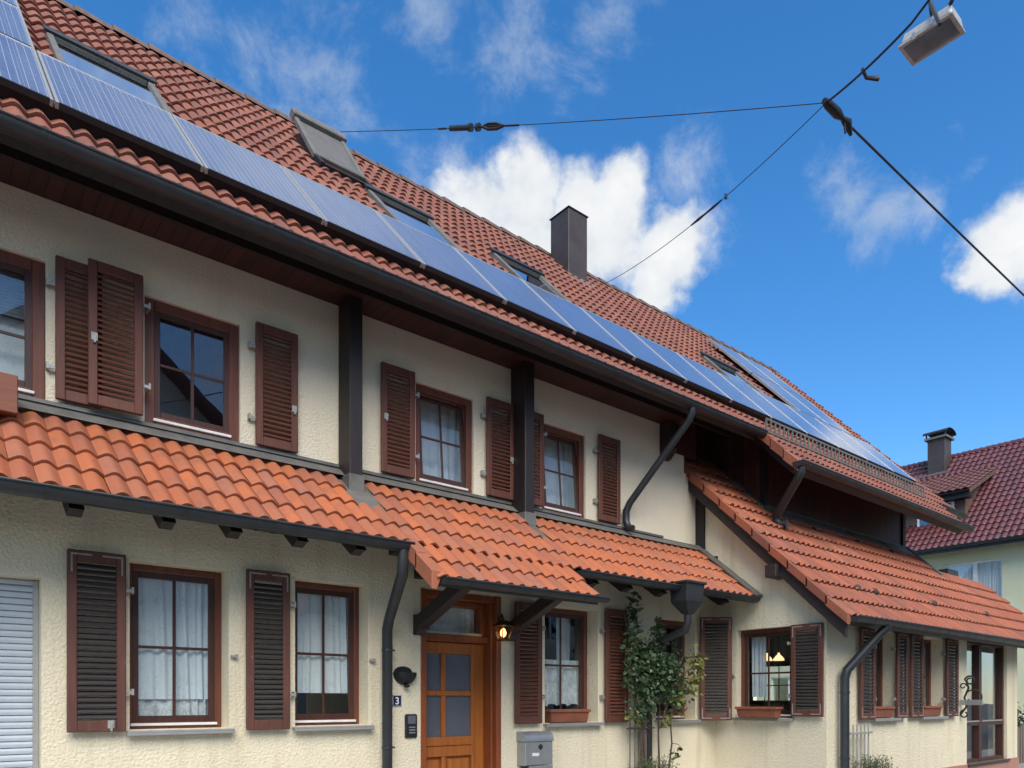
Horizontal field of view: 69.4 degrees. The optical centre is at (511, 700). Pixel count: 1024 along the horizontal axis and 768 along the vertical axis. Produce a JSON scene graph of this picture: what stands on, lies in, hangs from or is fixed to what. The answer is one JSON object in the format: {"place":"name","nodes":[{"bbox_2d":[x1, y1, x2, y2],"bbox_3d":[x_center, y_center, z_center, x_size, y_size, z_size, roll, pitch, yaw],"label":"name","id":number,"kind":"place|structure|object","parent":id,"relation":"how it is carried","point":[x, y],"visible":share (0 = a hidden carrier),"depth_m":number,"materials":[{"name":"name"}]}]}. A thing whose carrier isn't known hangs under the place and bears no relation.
{"place":"outdoors","nodes":[
{"label":"outdoors","id":0,"kind":"place"},
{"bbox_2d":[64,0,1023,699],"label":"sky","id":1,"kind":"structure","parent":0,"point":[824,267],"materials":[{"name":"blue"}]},
{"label":"pavement","id":2,"kind":"structure","parent":0,"visible":0},
{"bbox_2d":[626,692,654,767],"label":"trellis","id":3,"kind":"object","parent":2,"relation":"on","point":[640,733],"visible":0.57,"depth_m":9.30,"materials":[{"name":"metal"}]},
{"bbox_2d":[628,754,679,767],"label":"lavender bush","id":4,"kind":"object","parent":2,"relation":"on","point":[652,765],"visible":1,"depth_m":9.17,"materials":[{"name":"green plant"}]},
{"bbox_2d":[619,591,709,767],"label":"climbing rose","id":5,"kind":"object","parent":2,"relation":"on","point":[647,673],"visible":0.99,"depth_m":9.23,"materials":[{"name":"green plant"}]},
{"bbox_2d":[850,724,872,767],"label":"trellis","id":6,"kind":"object","parent":2,"relation":"on","point":[860,733],"visible":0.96,"depth_m":9.62,"materials":[{"name":"white wood"}]},
{"bbox_2d":[850,753,898,767],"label":"herb bush","id":7,"kind":"object","parent":2,"relation":"on","point":[865,764],"visible":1,"depth_m":9.48,"materials":[{"name":"green plant"}]},
{"label":"ground","id":8,"kind":"structure","parent":0,"visible":0},
{"bbox_2d":[0,0,1023,767],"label":"village house","id":9,"kind":"structure","parent":8,"relation":"on","point":[222,392],"depth_m":7.39,"materials":[{"name":"beige paint"}]},
{"bbox_2d":[0,372,17,419],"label":"window box","id":10,"kind":"object","parent":9,"relation":"on","point":[8,394],"visible":0.81,"depth_m":5.16,"materials":[{"name":"ceramic"}]},
{"bbox_2d":[3,0,19,7],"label":"solar panel","id":11,"kind":"object","parent":9,"relation":"on","point":[14,2],"visible":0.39,"depth_m":6.57,"materials":[{"name":"glass"}]},
{"bbox_2d":[0,316,23,380],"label":"net curtain","id":12,"kind":"object","parent":9,"relation":"hanging from","point":[11,355],"visible":0.41,"depth_m":5.67,"materials":[{"name":"white fabric"}]},
{"bbox_2d":[0,269,23,319],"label":"window blind","id":13,"kind":"object","parent":9,"relation":"attached to","point":[11,294],"depth_m":5.60,"materials":[{"name":"white plastic"}]},
{"bbox_2d":[0,0,34,48],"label":"solar panel","id":14,"kind":"object","parent":9,"relation":"on","point":[13,24],"visible":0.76,"depth_m":6.04,"materials":[{"name":"glass"}]},
{"bbox_2d":[0,249,44,398],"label":"window","id":15,"kind":"structure","parent":9,"relation":"in","point":[33,385],"depth_m":5.60,"materials":[{"name":"brown wood"}]},
{"bbox_2d":[0,33,53,119],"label":"solar panel","id":16,"kind":"object","parent":9,"relation":"attached to","point":[23,82],"visible":1,"depth_m":5.12,"materials":[{"name":"glass"}]},
{"bbox_2d":[43,24,172,113],"bbox_3d":[-3.478,-5.341,6.488,0.940,1.493,1.390,0,0,-39],"label":"roof window","id":17,"kind":"structure","parent":9,"relation":"in","point":[64,48],"depth_m":6.74,"materials":[{"name":"glass"}]},
{"bbox_2d":[36,50,203,182],"bbox_3d":[-3.079,-4.561,5.782,0.993,1.375,0.135,0,-44,-39],"label":"solar panel","id":18,"kind":"object","parent":9,"relation":"on","point":[96,108],"visible":0.96,"depth_m":5.60,"materials":[{"name":"glass"}]},
{"bbox_2d":[138,578,207,698],"bbox_3d":[-2.819,-0.540,6.166,0.690,1.060,0.059,0,0,-39],"label":"net curtain","id":19,"kind":"object","parent":9,"relation":"hanging from","point":[154,629],"visible":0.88,"depth_m":6.15,"materials":[{"name":"white fabric"}]},
{"bbox_2d":[138,695,207,715],"bbox_3d":[-2.838,0.070,6.189,0.690,0.240,0.055,0,0,-39],"label":"lace border","id":20,"kind":"object","parent":9,"relation":"attached to","point":[159,707],"visible":0.54,"depth_m":6.17,"materials":[{"name":"white fabric"}]},
{"bbox_2d":[125,563,234,735],"bbox_3d":[-2.722,-0.412,6.028,0.815,1.367,0.328,0,0,-39],"label":"window","id":21,"kind":"structure","parent":9,"relation":"in","point":[213,719],"depth_m":6.11,"materials":[{"name":"brown wood"}]},
{"bbox_2d":[145,297,238,441],"bbox_3d":[-2.749,-2.805,6.356,0.780,1.050,0.088,0,0,-39],"label":"window","id":22,"kind":"structure","parent":9,"relation":"in","point":[159,310],"depth_m":6.34,"materials":[{"name":"brown wood"}]},
{"bbox_2d":[171,114,323,232],"bbox_3d":[-2.312,-4.561,6.413,0.993,1.375,0.135,0,-44,-39],"label":"solar panel","id":23,"kind":"object","parent":9,"relation":"on","point":[234,170],"visible":0.9,"depth_m":6.24,"materials":[{"name":"glass"}]},
{"bbox_2d":[297,593,347,692],"bbox_3d":[-1.804,-0.570,7.002,0.660,1.000,0.060,0,0,-39],"label":"net curtain","id":24,"kind":"object","parent":9,"relation":"hanging from","point":[309,637],"visible":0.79,"depth_m":6.99,"materials":[{"name":"white fabric"}]},
{"bbox_2d":[289,107,372,188],"bbox_3d":[-2.225,-6.736,9.079,0.715,1.177,0.847,0,0,-39],"label":"roof window","id":25,"kind":"structure","parent":9,"relation":"in","point":[326,146],"depth_m":9.06,"materials":[{"name":"black metal"}]},
{"bbox_2d":[292,581,374,730],"bbox_3d":[-1.702,-0.412,6.866,0.785,1.367,0.328,0,0,-39],"label":"window","id":26,"kind":"structure","parent":9,"relation":"in","point":[352,593],"depth_m":7.00,"materials":[{"name":"brown wood"}]},
{"bbox_2d":[282,166,422,273],"bbox_3d":[-1.545,-4.561,7.043,0.993,1.375,0.135,0,-44,-39],"label":"solar panel","id":27,"kind":"object","parent":9,"relation":"on","point":[358,225],"visible":0.8,"depth_m":6.87,"materials":[{"name":"glass"}]},
{"bbox_2d":[392,695,401,705],"bbox_3d":[-1.123,0.003,7.221,0.106,0.110,0.011,0,0,-39],"label":"house number","id":28,"kind":"object","parent":9,"relation":"attached to","point":[396,700],"visible":1,"depth_m":7.22,"materials":[{"name":"blue metal"}]},
{"bbox_2d":[393,666,416,687],"bbox_3d":[-1.026,-0.230,7.236,0.256,0.210,0.110,0,0,-39],"label":"wall basket","id":29,"kind":"object","parent":9,"relation":"attached to","point":[404,676],"depth_m":7.21,"materials":[{"name":"black metal"}]},
{"bbox_2d":[405,714,416,737],"bbox_3d":[-0.998,0.253,7.313,0.140,0.235,0.031,0,0,-39],"label":"intercom","id":30,"kind":"object","parent":9,"relation":"attached to","point":[410,725],"visible":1,"depth_m":7.30,"materials":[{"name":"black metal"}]},
{"bbox_2d":[408,716,415,723],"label":"camera window","id":31,"kind":"structure","parent":30,"relation":"in","point":[411,719],"depth_m":7.30,"materials":[{"name":"grey glass"}]},
{"bbox_2d":[364,183,463,251],"bbox_3d":[-0.993,-5.347,8.535,0.940,1.503,1.400,0,0,-39],"label":"roof window","id":32,"kind":"structure","parent":9,"relation":"in","point":[393,207],"depth_m":8.79,"materials":[{"name":"metal"}]},
{"bbox_2d":[420,400,457,481],"bbox_3d":[-0.851,-2.830,8.283,1.100,1.160,0.058,0,0,-39],"label":"net curtain","id":33,"kind":"object","parent":9,"relation":"hanging from","point":[431,459],"visible":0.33,"depth_m":8.31,"materials":[{"name":"white fabric"}]},
{"bbox_2d":[375,210,504,307],"bbox_3d":[-0.777,-4.561,7.673,0.993,1.375,0.135,0,-44,-39],"label":"solar panel","id":34,"kind":"object","parent":9,"relation":"on","point":[451,267],"visible":0.79,"depth_m":7.51,"materials":[{"name":"glass"}]},
{"bbox_2d":[416,383,471,492],"bbox_3d":[-0.762,-2.805,8.009,0.750,1.050,0.121,0,0,-39],"label":"window","id":35,"kind":"structure","parent":9,"relation":"in","point":[465,415],"depth_m":8.06,"materials":[{"name":"brown wood"}]},
{"bbox_2d":[427,608,473,632],"bbox_3d":[-0.698,-0.850,7.932,0.730,0.320,0.048,0,0,-39],"label":"net curtain","id":36,"kind":"object","parent":9,"relation":"hanging from","point":[456,620],"visible":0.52,"depth_m":7.99,"materials":[{"name":"white fabric"}]},
{"bbox_2d":[427,641,483,767],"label":"front door","id":37,"kind":"structure","parent":9,"relation":"in","point":[455,671],"depth_m":7.93,"materials":[{"name":"brown wood"}]},
{"bbox_2d":[492,614,513,640],"bbox_3d":[-0.110,-0.783,7.902,0.180,0.297,0.232,0,0,-39],"label":"wall lantern","id":38,"kind":"object","parent":9,"relation":"attached to","point":[501,623],"depth_m":7.86,"materials":[{"name":"black metal"}]},
{"bbox_2d":[454,247,574,337],"bbox_3d":[-0.010,-4.561,8.304,0.993,1.375,0.135,0,-44,-39],"label":"solar panel","id":39,"kind":"object","parent":9,"relation":"on","point":[523,299],"visible":0.85,"depth_m":8.14,"materials":[{"name":"glass"}]},
{"bbox_2d":[489,247,571,302],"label":"roof window","id":40,"kind":"structure","parent":9,"relation":"in","point":[515,267],"depth_m":9.88,"materials":[{"name":"metal"}]},
{"bbox_2d":[516,731,553,767],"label":"mailbox","id":41,"kind":"object","parent":9,"relation":"attached to","point":[534,749],"visible":1,"depth_m":8.18,"materials":[{"name":"silver metal"}]},
{"bbox_2d":[544,438,568,506],"bbox_3d":[0.518,-2.830,9.406,1.100,1.160,0.060,0,0,-39],"label":"net curtain","id":42,"kind":"object","parent":9,"relation":"hanging from","point":[551,478],"visible":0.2,"depth_m":9.43,"materials":[{"name":"white fabric"}]},
{"bbox_2d":[545,659,578,705],"bbox_3d":[0.544,-0.210,8.932,0.740,0.560,0.054,0,0,-39],"label":"cafe curtain","id":43,"kind":"object","parent":9,"relation":"attached to","point":[569,684],"visible":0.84,"depth_m":8.98,"materials":[{"name":"white fabric"}]},
{"bbox_2d":[556,618,569,659],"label":"net curtain","id":44,"kind":"object","parent":9,"relation":"hanging from","point":[565,638],"visible":0.81,"depth_m":9.22,"materials":[{"name":"white fabric"}]},
{"bbox_2d":[542,424,583,517],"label":"window","id":45,"kind":"structure","parent":9,"relation":"in","point":[578,450],"depth_m":9.25,"materials":[{"name":"brown wood"}]},
{"bbox_2d":[545,709,590,722],"bbox_3d":[0.642,0.181,8.719,0.644,0.154,0.184,0,0,-39],"label":"window box","id":46,"kind":"object","parent":9,"relation":"on","point":[563,715],"visible":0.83,"depth_m":8.62,"materials":[{"name":"ceramic"}]},
{"bbox_2d":[543,608,603,726],"bbox_3d":[0.657,-0.399,8.803,0.930,1.402,0.328,0,0,-39],"label":"window","id":47,"kind":"structure","parent":9,"relation":"in","point":[581,616],"depth_m":9.10,"materials":[{"name":"brown wood"}]},
{"bbox_2d":[521,279,633,362],"bbox_3d":[0.757,-4.561,8.934,0.993,1.375,0.135,0,-44,-39],"label":"solar panel","id":48,"kind":"object","parent":9,"relation":"on","point":[589,330],"visible":0.82,"depth_m":8.78,"materials":[{"name":"glass"}]},
{"bbox_2d":[580,307,685,384],"bbox_3d":[1.525,-4.561,9.564,0.993,1.375,0.135,0,-44,-39],"label":"solar panel","id":49,"kind":"object","parent":9,"relation":"on","point":[648,359],"visible":0.81,"depth_m":9.41,"materials":[{"name":"glass"}]},
{"bbox_2d":[654,619,700,722],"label":"window","id":50,"kind":"structure","parent":9,"relation":"in","point":[669,624],"depth_m":10.24,"materials":[{"name":"brown wood"}]},
{"bbox_2d":[631,331,731,404],"bbox_3d":[2.292,-4.561,10.194,0.993,1.375,0.135,0,-44,-39],"label":"solar panel","id":51,"kind":"object","parent":9,"relation":"on","point":[696,381],"visible":0.85,"depth_m":10.04,"materials":[{"name":"glass"}]},
{"bbox_2d":[676,352,770,421],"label":"solar panel","id":52,"kind":"object","parent":9,"relation":"on","point":[740,401],"visible":0.76,"depth_m":10.68,"materials":[{"name":"glass"}]},
{"bbox_2d":[699,351,763,393],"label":"roof window","id":53,"kind":"structure","parent":9,"relation":"in","point":[722,367],"depth_m":12.78,"materials":[{"name":"metal"}]},
{"bbox_2d":[708,338,778,385],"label":"solar panel","id":54,"kind":"object","parent":9,"relation":"on","point":[743,363],"visible":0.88,"depth_m":14.36,"materials":[{"name":"glass"}]},
{"bbox_2d":[735,707,782,717],"bbox_3d":[3.286,0.156,9.856,0.174,0.144,0.624,0,0,-39],"label":"window box","id":55,"kind":"object","parent":9,"relation":"on","point":[763,712],"visible":1,"depth_m":9.77,"materials":[{"name":"ceramic"}]},
{"bbox_2d":[752,637,766,696],"bbox_3d":[3.440,-0.490,10.267,0.042,0.880,0.220,0,0,-42],"label":"net curtain","id":56,"kind":"object","parent":9,"relation":"hanging from","point":[759,685],"visible":0.91,"depth_m":10.28,"materials":[{"name":"white fabric"}]},
{"bbox_2d":[718,372,806,436],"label":"solar panel","id":57,"kind":"object","parent":9,"relation":"attached to","point":[766,406],"visible":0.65,"depth_m":11.37,"materials":[{"name":"glass"}]},
{"bbox_2d":[732,627,794,721],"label":"window","id":58,"kind":"structure","parent":9,"relation":"in","point":[785,715],"depth_m":10.09,"materials":[{"name":"brown wood"}]},
{"bbox_2d":[749,661,789,704],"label":"window","id":59,"kind":"structure","parent":9,"relation":"in","point":[772,664],"depth_m":17.42,"materials":[{"name":"brown wood"}]},
{"bbox_2d":[740,354,806,399],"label":"solar panel","id":60,"kind":"object","parent":9,"relation":"on","point":[774,377],"visible":0.59,"depth_m":15.10,"materials":[{"name":"glass"}]},
{"bbox_2d":[773,636,783,660],"bbox_3d":[4.542,-1.255,12.589,0.184,1.150,0.184,0,0,-39],"label":"pendant lamp","id":61,"kind":"object","parent":9,"relation":"hanging from","point":[778,657],"visible":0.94,"depth_m":12.56,"materials":[{"name":"beige"}]},
{"bbox_2d":[751,373,827,423],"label":"solar panel","id":62,"kind":"object","parent":9,"relation":"on","point":[785,396],"visible":0.73,"depth_m":13.65,"materials":[{"name":"glass"}]},
{"bbox_2d":[754,389,838,450],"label":"solar panel","id":63,"kind":"object","parent":9,"relation":"on","point":[800,421],"visible":0.67,"depth_m":11.98,"materials":[{"name":"glass"}]},
{"bbox_2d":[783,388,852,435],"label":"solar panel","id":64,"kind":"object","parent":9,"relation":"on","point":[819,412],"visible":0.63,"depth_m":14.35,"materials":[{"name":"glass"}]},
{"bbox_2d":[786,404,866,463],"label":"solar panel","id":65,"kind":"object","parent":9,"relation":"on","point":[841,444],"visible":0.68,"depth_m":12.63,"materials":[{"name":"glass"}]},
{"bbox_2d":[817,419,892,473],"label":"solar panel","id":66,"kind":"object","parent":9,"relation":"on","point":[860,449],"visible":0.7,"depth_m":13.25,"materials":[{"name":"glass"}]},
{"bbox_2d":[843,431,916,484],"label":"solar panel","id":67,"kind":"object","parent":9,"relation":"on","point":[897,470],"visible":0.64,"depth_m":13.88,"materials":[{"name":"glass"}]},
{"bbox_2d":[876,706,894,717],"bbox_3d":[5.082,0.161,10.230,0.584,0.154,0.184,0,0,-39],"label":"window box","id":68,"kind":"object","parent":9,"relation":"on","point":[884,711],"visible":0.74,"depth_m":10.19,"materials":[{"name":"ceramic"}]},
{"bbox_2d":[870,638,901,720],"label":"window","id":69,"kind":"structure","parent":9,"relation":"in","point":[879,651],"depth_m":10.57,"materials":[{"name":"brown wood"}]},
{"bbox_2d":[919,706,942,715],"bbox_3d":[6.333,0.161,11.258,0.664,0.154,0.184,0,0,-39],"label":"window box","id":70,"kind":"object","parent":9,"relation":"on","point":[932,710],"visible":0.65,"depth_m":11.19,"materials":[{"name":"ceramic"}]},
{"bbox_2d":[919,640,948,719],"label":"window","id":71,"kind":"structure","parent":9,"relation":"in","point":[927,643],"depth_m":11.64,"materials":[{"name":"brown wood"}]},
{"bbox_2d":[960,675,982,717],"bbox_3d":[7.353,-0.061,11.845,0.040,0.686,0.333,0,0,-39],"label":"iron bracket","id":72,"kind":"object","parent":9,"relation":"attached to","point":[965,702],"visible":1,"depth_m":11.87,"materials":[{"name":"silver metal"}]},
{"bbox_2d":[757,427,1023,724],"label":"neighbour house","id":73,"kind":"structure","parent":8,"relation":"on","point":[982,488],"depth_m":23.10,"materials":[{"name":"red tile"}]},
{"bbox_2d":[772,677,789,699],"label":"window","id":74,"kind":"structure","parent":73,"relation":"in","point":[788,678],"depth_m":27.35,"materials":[{"name":"white plastic"}]},
{"bbox_2d":[946,564,972,579],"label":"net curtain","id":75,"kind":"object","parent":73,"relation":"hanging from","point":[965,571],"visible":0.23,"depth_m":22.68,"materials":[{"name":"white fabric"}]},
{"bbox_2d":[943,558,1001,596],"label":"window","id":76,"kind":"structure","parent":73,"relation":"in","point":[975,564],"depth_m":22.37,"materials":[{"name":"white plastic"}]},
{"bbox_2d":[978,561,1000,596],"bbox_3d":[14.320,-3.460,22.160,0.040,1.420,0.630,0,0,-39],"label":"net curtain","id":77,"kind":"object","parent":73,"relation":"hanging from","point":[989,574],"visible":0.59,"depth_m":22.14,"materials":[{"name":"white fabric"}]},
{"bbox_2d":[1017,702,1023,726],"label":"hedge","id":78,"kind":"object","parent":8,"relation":"on","point":[1020,718],"visible":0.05,"depth_m":18.01,"materials":[{"name":"green plant"}]},
{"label":"terrace","id":79,"kind":"structure","parent":0,"visible":0},
{"bbox_2d":[1017,725,1023,762],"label":"picket fence","id":80,"kind":"object","parent":79,"relation":"on","point":[1020,742],"visible":0.21,"depth_m":15.86,"materials":[{"name":"grey wood"}]},
{"bbox_3d":[11.600,-4.760,-8.136,13.400,12.820,10.100,0,0,-39],"label":"facing house","id":81,"kind":"object","parent":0,"visible":0},
{"bbox_2d":[340,0,1023,295],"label":"span wire","id":82,"kind":"object","parent":81,"relation":"attached to","point":[833,109],"visible":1,"depth_m":8.45,"materials":[{"name":"black metal"}]},
{"bbox_2d":[898,0,965,65],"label":"street lamp","id":83,"kind":"object","parent":82,"relation":"hanging from","point":[936,31],"visible":0.99,"depth_m":6.47,"materials":[{"name":"metal"}]}
]}

